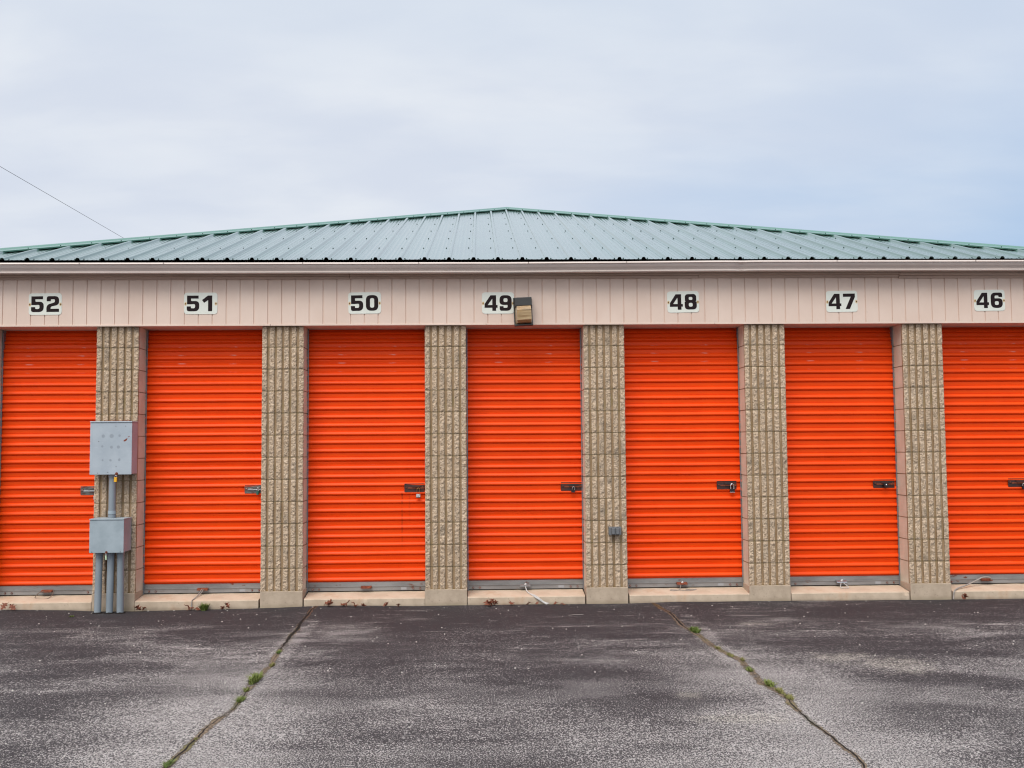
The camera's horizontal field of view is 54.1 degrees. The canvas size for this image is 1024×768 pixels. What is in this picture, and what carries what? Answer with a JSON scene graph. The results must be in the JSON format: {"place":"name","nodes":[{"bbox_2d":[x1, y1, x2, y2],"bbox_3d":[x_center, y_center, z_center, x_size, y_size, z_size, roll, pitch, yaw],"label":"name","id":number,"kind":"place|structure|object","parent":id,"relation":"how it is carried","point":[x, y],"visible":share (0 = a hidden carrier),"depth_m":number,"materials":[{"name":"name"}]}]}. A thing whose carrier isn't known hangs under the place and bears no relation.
{"place":"outdoors","nodes":[
{"label":"outdoors","id":0,"kind":"place"},
{"bbox_2d":[0,599,1023,767],"bbox_3d":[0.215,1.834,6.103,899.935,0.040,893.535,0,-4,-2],"label":"asphalt lot","id":1,"kind":"structure","parent":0,"point":[605,699],"depth_m":6.13,"materials":[{"name":"grey asphalt"}]},
{"bbox_2d":[198,602,209,610],"bbox_3d":[-2.775,2.005,9.055,0.116,0.078,0.153,0,-4,-2],"label":"weed","id":2,"kind":"object","parent":1,"relation":"on","point":[203,607],"visible":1,"depth_m":9.02,"materials":[{"name":"green plant"}]},
{"bbox_2d":[162,606,317,767],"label":"asphalt crack","id":3,"kind":"object","parent":1,"relation":"in","point":[291,634],"visible":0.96,"depth_m":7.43,"materials":[{"name":"brown soil"}]},
{"bbox_2d":[161,759,174,767],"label":"weed","id":4,"kind":"object","parent":3,"relation":"on","point":[166,764],"visible":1,"depth_m":4.65,"materials":[{"name":"green plant"}]},
{"bbox_2d":[235,695,246,701],"bbox_3d":[-1.581,1.834,5.845,0.090,0.023,0.157,0,-4,-2],"label":"weed","id":5,"kind":"object","parent":3,"relation":"on","point":[240,699],"visible":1,"depth_m":5.83,"materials":[{"name":"green plant"}]},
{"bbox_2d":[245,670,264,684],"bbox_3d":[-1.619,1.847,6.309,0.148,0.048,0.284,0,-4,-2],"label":"weed","id":6,"kind":"object","parent":3,"relation":"on","point":[255,678],"visible":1,"depth_m":6.29,"materials":[{"name":"green plant"}]},
{"bbox_2d":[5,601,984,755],"bbox_3d":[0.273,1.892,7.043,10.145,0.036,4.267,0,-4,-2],"label":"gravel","id":7,"kind":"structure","parent":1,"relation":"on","point":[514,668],"depth_m":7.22,"materials":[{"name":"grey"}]},
{"bbox_2d":[0,207,1023,610],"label":"storage building","id":8,"kind":"structure","parent":1,"relation":"on","point":[606,385],"depth_m":9.44,"materials":[{"name":"metal"}]},
{"bbox_2d":[29,293,61,314],"bbox_3d":[-4.283,-0.733,9.192,0.299,0.201,0.006,-1,-4,-2],"label":"number sign","id":9,"kind":"object","parent":8,"relation":"attached to","point":[45,303],"visible":1,"depth_m":9.19,"materials":[{"name":"white"}]},
{"bbox_2d":[0,330,96,594],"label":"roll up door","id":10,"kind":"structure","parent":8,"relation":"in","point":[48,392],"depth_m":9.37,"materials":[{"name":"orange paint"}]},
{"bbox_2d":[89,517,131,613],"bbox_3d":[-3.607,1.654,8.989,0.307,0.898,0.215,0,-4,-2],"label":"junction box","id":11,"kind":"object","parent":8,"relation":"attached to","point":[110,537],"visible":0.89,"depth_m":8.94,"materials":[{"name":"grey metal"}]},
{"bbox_2d":[90,420,137,517],"bbox_3d":[-3.605,0.767,9.065,0.376,0.878,0.171,0,-4,-2],"label":"electrical cabinet","id":12,"kind":"object","parent":8,"relation":"attached to","point":[113,447],"visible":0.98,"depth_m":9.00,"materials":[{"name":"grey metal"}]},
{"bbox_2d":[184,292,217,313],"bbox_3d":[-2.870,-0.744,9.237,0.305,0.201,0.006,-1,-4,-2],"label":"number sign","id":13,"kind":"object","parent":8,"relation":"attached to","point":[200,303],"visible":1,"depth_m":9.24,"materials":[{"name":"white metal"}]},
{"bbox_2d":[143,330,262,594],"bbox_3d":[-2.878,0.667,9.466,1.188,2.585,0.193,0,-4,-2],"label":"roll up door","id":14,"kind":"structure","parent":8,"relation":"in","point":[203,437],"depth_m":9.42,"materials":[{"name":"orange paint"}]},
{"bbox_2d":[348,292,380,313],"bbox_3d":[-1.366,-0.751,9.285,0.302,0.201,0.006,-1,-3,-2],"label":"number sign","id":15,"kind":"object","parent":8,"relation":"attached to","point":[364,302],"visible":1,"depth_m":9.29,"materials":[{"name":"white metal"}]},
{"bbox_2d":[306,329,425,592],"bbox_3d":[-1.371,0.659,9.514,1.178,2.583,0.192,0,-4,-2],"label":"roll up door","id":16,"kind":"structure","parent":8,"relation":"in","point":[366,522],"depth_m":9.47,"materials":[{"name":"orange paint"}]},
{"bbox_2d":[482,292,513,313],"bbox_3d":[-0.130,-0.754,9.325,0.299,0.201,0.006,0,-4,-2],"label":"number sign","id":17,"kind":"object","parent":8,"relation":"attached to","point":[497,302],"visible":1,"depth_m":9.32,"materials":[{"name":"white metal"}]},
{"bbox_2d":[513,295,532,326],"bbox_3d":[0.103,-0.691,9.267,0.172,0.302,0.124,-3,-3,-2],"label":"wall lamp","id":18,"kind":"object","parent":8,"relation":"attached to","point":[522,306],"visible":1,"depth_m":9.21,"materials":[{"name":"brown metal"}]},
{"bbox_2d":[466,328,583,590],"bbox_3d":[0.119,0.652,9.561,1.156,2.581,0.190,0,-4,-2],"label":"roll up door","id":19,"kind":"structure","parent":8,"relation":"in","point":[525,525],"depth_m":9.52,"materials":[{"name":"orange paint"}]},
{"bbox_2d":[525,586,548,604],"bbox_3d":[0.206,1.955,9.243,0.079,0.138,0.304,3,-5,-45],"label":"pull rope","id":20,"kind":"object","parent":8,"relation":"attached to","point":[538,598],"visible":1,"depth_m":9.18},
{"bbox_2d":[608,526,620,534],"bbox_3d":[0.948,1.353,9.228,0.116,0.075,0.062,0,-4,-2],"label":"outlet box","id":21,"kind":"object","parent":8,"relation":"attached to","point":[614,530],"visible":1,"depth_m":9.21,"materials":[{"name":"grey metal"}]},
{"bbox_2d":[667,291,698,312],"bbox_3d":[1.603,-0.769,9.381,0.300,0.201,0.006,-1,-3,-2],"label":"number sign","id":22,"kind":"object","parent":8,"relation":"attached to","point":[682,301],"visible":1,"depth_m":9.38,"materials":[{"name":"white metal"}]},
{"bbox_2d":[624,328,742,586],"bbox_3d":[1.616,0.640,9.612,1.193,2.587,0.195,0,-4,-2],"label":"roll up door","id":23,"kind":"structure","parent":8,"relation":"in","point":[683,454],"depth_m":9.56,"materials":[{"name":"orange paint"}]},
{"bbox_2d":[730,483,734,492],"bbox_3d":[2.094,0.988,9.526,0.048,0.086,0.020,0,-4,-2],"label":"padlock","id":24,"kind":"object","parent":8,"relation":"attached to","point":[732,490],"visible":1,"depth_m":9.52,"materials":[{"name":"silver metal"}]},
{"bbox_2d":[826,291,857,311],"bbox_3d":[3.105,-0.778,9.429,0.299,0.201,0.006,-1,-3,-2],"label":"number sign","id":25,"kind":"object","parent":8,"relation":"attached to","point":[841,301],"visible":1,"depth_m":9.43,"materials":[{"name":"white"}]},
{"bbox_2d":[784,327,899,584],"bbox_3d":[3.126,0.633,9.658,1.183,2.584,0.192,0,-4,-2],"label":"roll up door","id":26,"kind":"structure","parent":8,"relation":"in","point":[841,431],"depth_m":9.61,"materials":[{"name":"orange paint"}]},
{"bbox_2d":[953,576,991,599],"bbox_3d":[4.320,1.914,9.431,0.551,0.185,0.062,1,-4,-26],"label":"pull rope","id":27,"kind":"object","parent":8,"relation":"attached to","point":[970,583],"visible":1,"depth_m":9.46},
{"bbox_2d":[942,327,1023,582],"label":"roll up door","id":28,"kind":"structure","parent":8,"relation":"in","point":[983,367],"depth_m":9.66,"materials":[{"name":"orange paint"}]},
{"bbox_2d":[974,290,1004,310],"bbox_3d":[4.516,-0.792,9.475,0.297,0.201,0.006,-1,-4,-2],"label":"number sign","id":29,"kind":"object","parent":8,"relation":"attached to","point":[989,300],"visible":1,"depth_m":9.47,"materials":[{"name":"white"}]},
{"bbox_2d":[652,603,867,767],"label":"asphalt crack","id":30,"kind":"object","parent":1,"relation":"in","point":[681,624],"visible":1,"depth_m":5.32,"materials":[{"name":"brown soil"}]},
{"bbox_2d":[689,626,700,632],"bbox_3d":[1.424,1.913,7.822,0.131,0.038,0.229,0,-4,-2],"label":"weed","id":31,"kind":"object","parent":30,"relation":"on","point":[694,629],"visible":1,"depth_m":7.80,"materials":[{"name":"green plant"}]},
{"bbox_2d":[745,666,753,671],"bbox_3d":[1.539,1.846,6.494,0.084,0.025,0.115,1,-4,-24],"label":"weed","id":32,"kind":"object","parent":30,"relation":"on","point":[751,669],"visible":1,"depth_m":6.50,"materials":[{"name":"green plant"}]},
{"bbox_2d":[763,678,778,686],"bbox_3d":[1.576,1.822,6.124,0.098,0.032,0.159,0,-4,-2],"label":"weed","id":33,"kind":"object","parent":30,"relation":"on","point":[768,682],"visible":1,"depth_m":6.11,"materials":[{"name":"green plant"}]},
{"bbox_2d":[774,686,784,693],"bbox_3d":[1.592,1.815,5.944,0.072,0.025,0.134,0,-4,-2],"label":"weed","id":34,"kind":"object","parent":30,"relation":"on","point":[780,690],"visible":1,"depth_m":5.94,"materials":[{"name":"green plant"}]},
{"bbox_2d":[784,693,794,699],"bbox_3d":[1.605,1.806,5.800,0.081,0.026,0.135,0,-4,-2],"label":"weed","id":35,"kind":"object","parent":30,"relation":"on","point":[789,697],"visible":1,"depth_m":5.79,"materials":[{"name":"green plant"}]},
{"bbox_3d":[-12.733,-1.453,21.131,1.800,8.910,0.312,0,-4,-2],"label":"utility pole","id":36,"kind":"object","parent":1,"relation":"on","visible":0},
{"bbox_2d":[0,166,122,237],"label":"overhead cable","id":37,"kind":"object","parent":36,"relation":"attached to","point":[58,200],"depth_m":29.00,"materials":[{"name":"grey plastic"}]},
{"bbox_2d":[0,0,1023,247],"label":"sky","id":38,"kind":"structure","parent":0,"point":[896,118],"materials":[{"name":"white"}]},
{"bbox_2d":[670,585,696,590],"bbox_3d":[1.605,1.912,9.399,0.257,0.047,0.064,0,-4,-2],"label":"pull rope","id":39,"kind":"object","parent":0,"point":[682,590],"visible":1,"depth_m":9.39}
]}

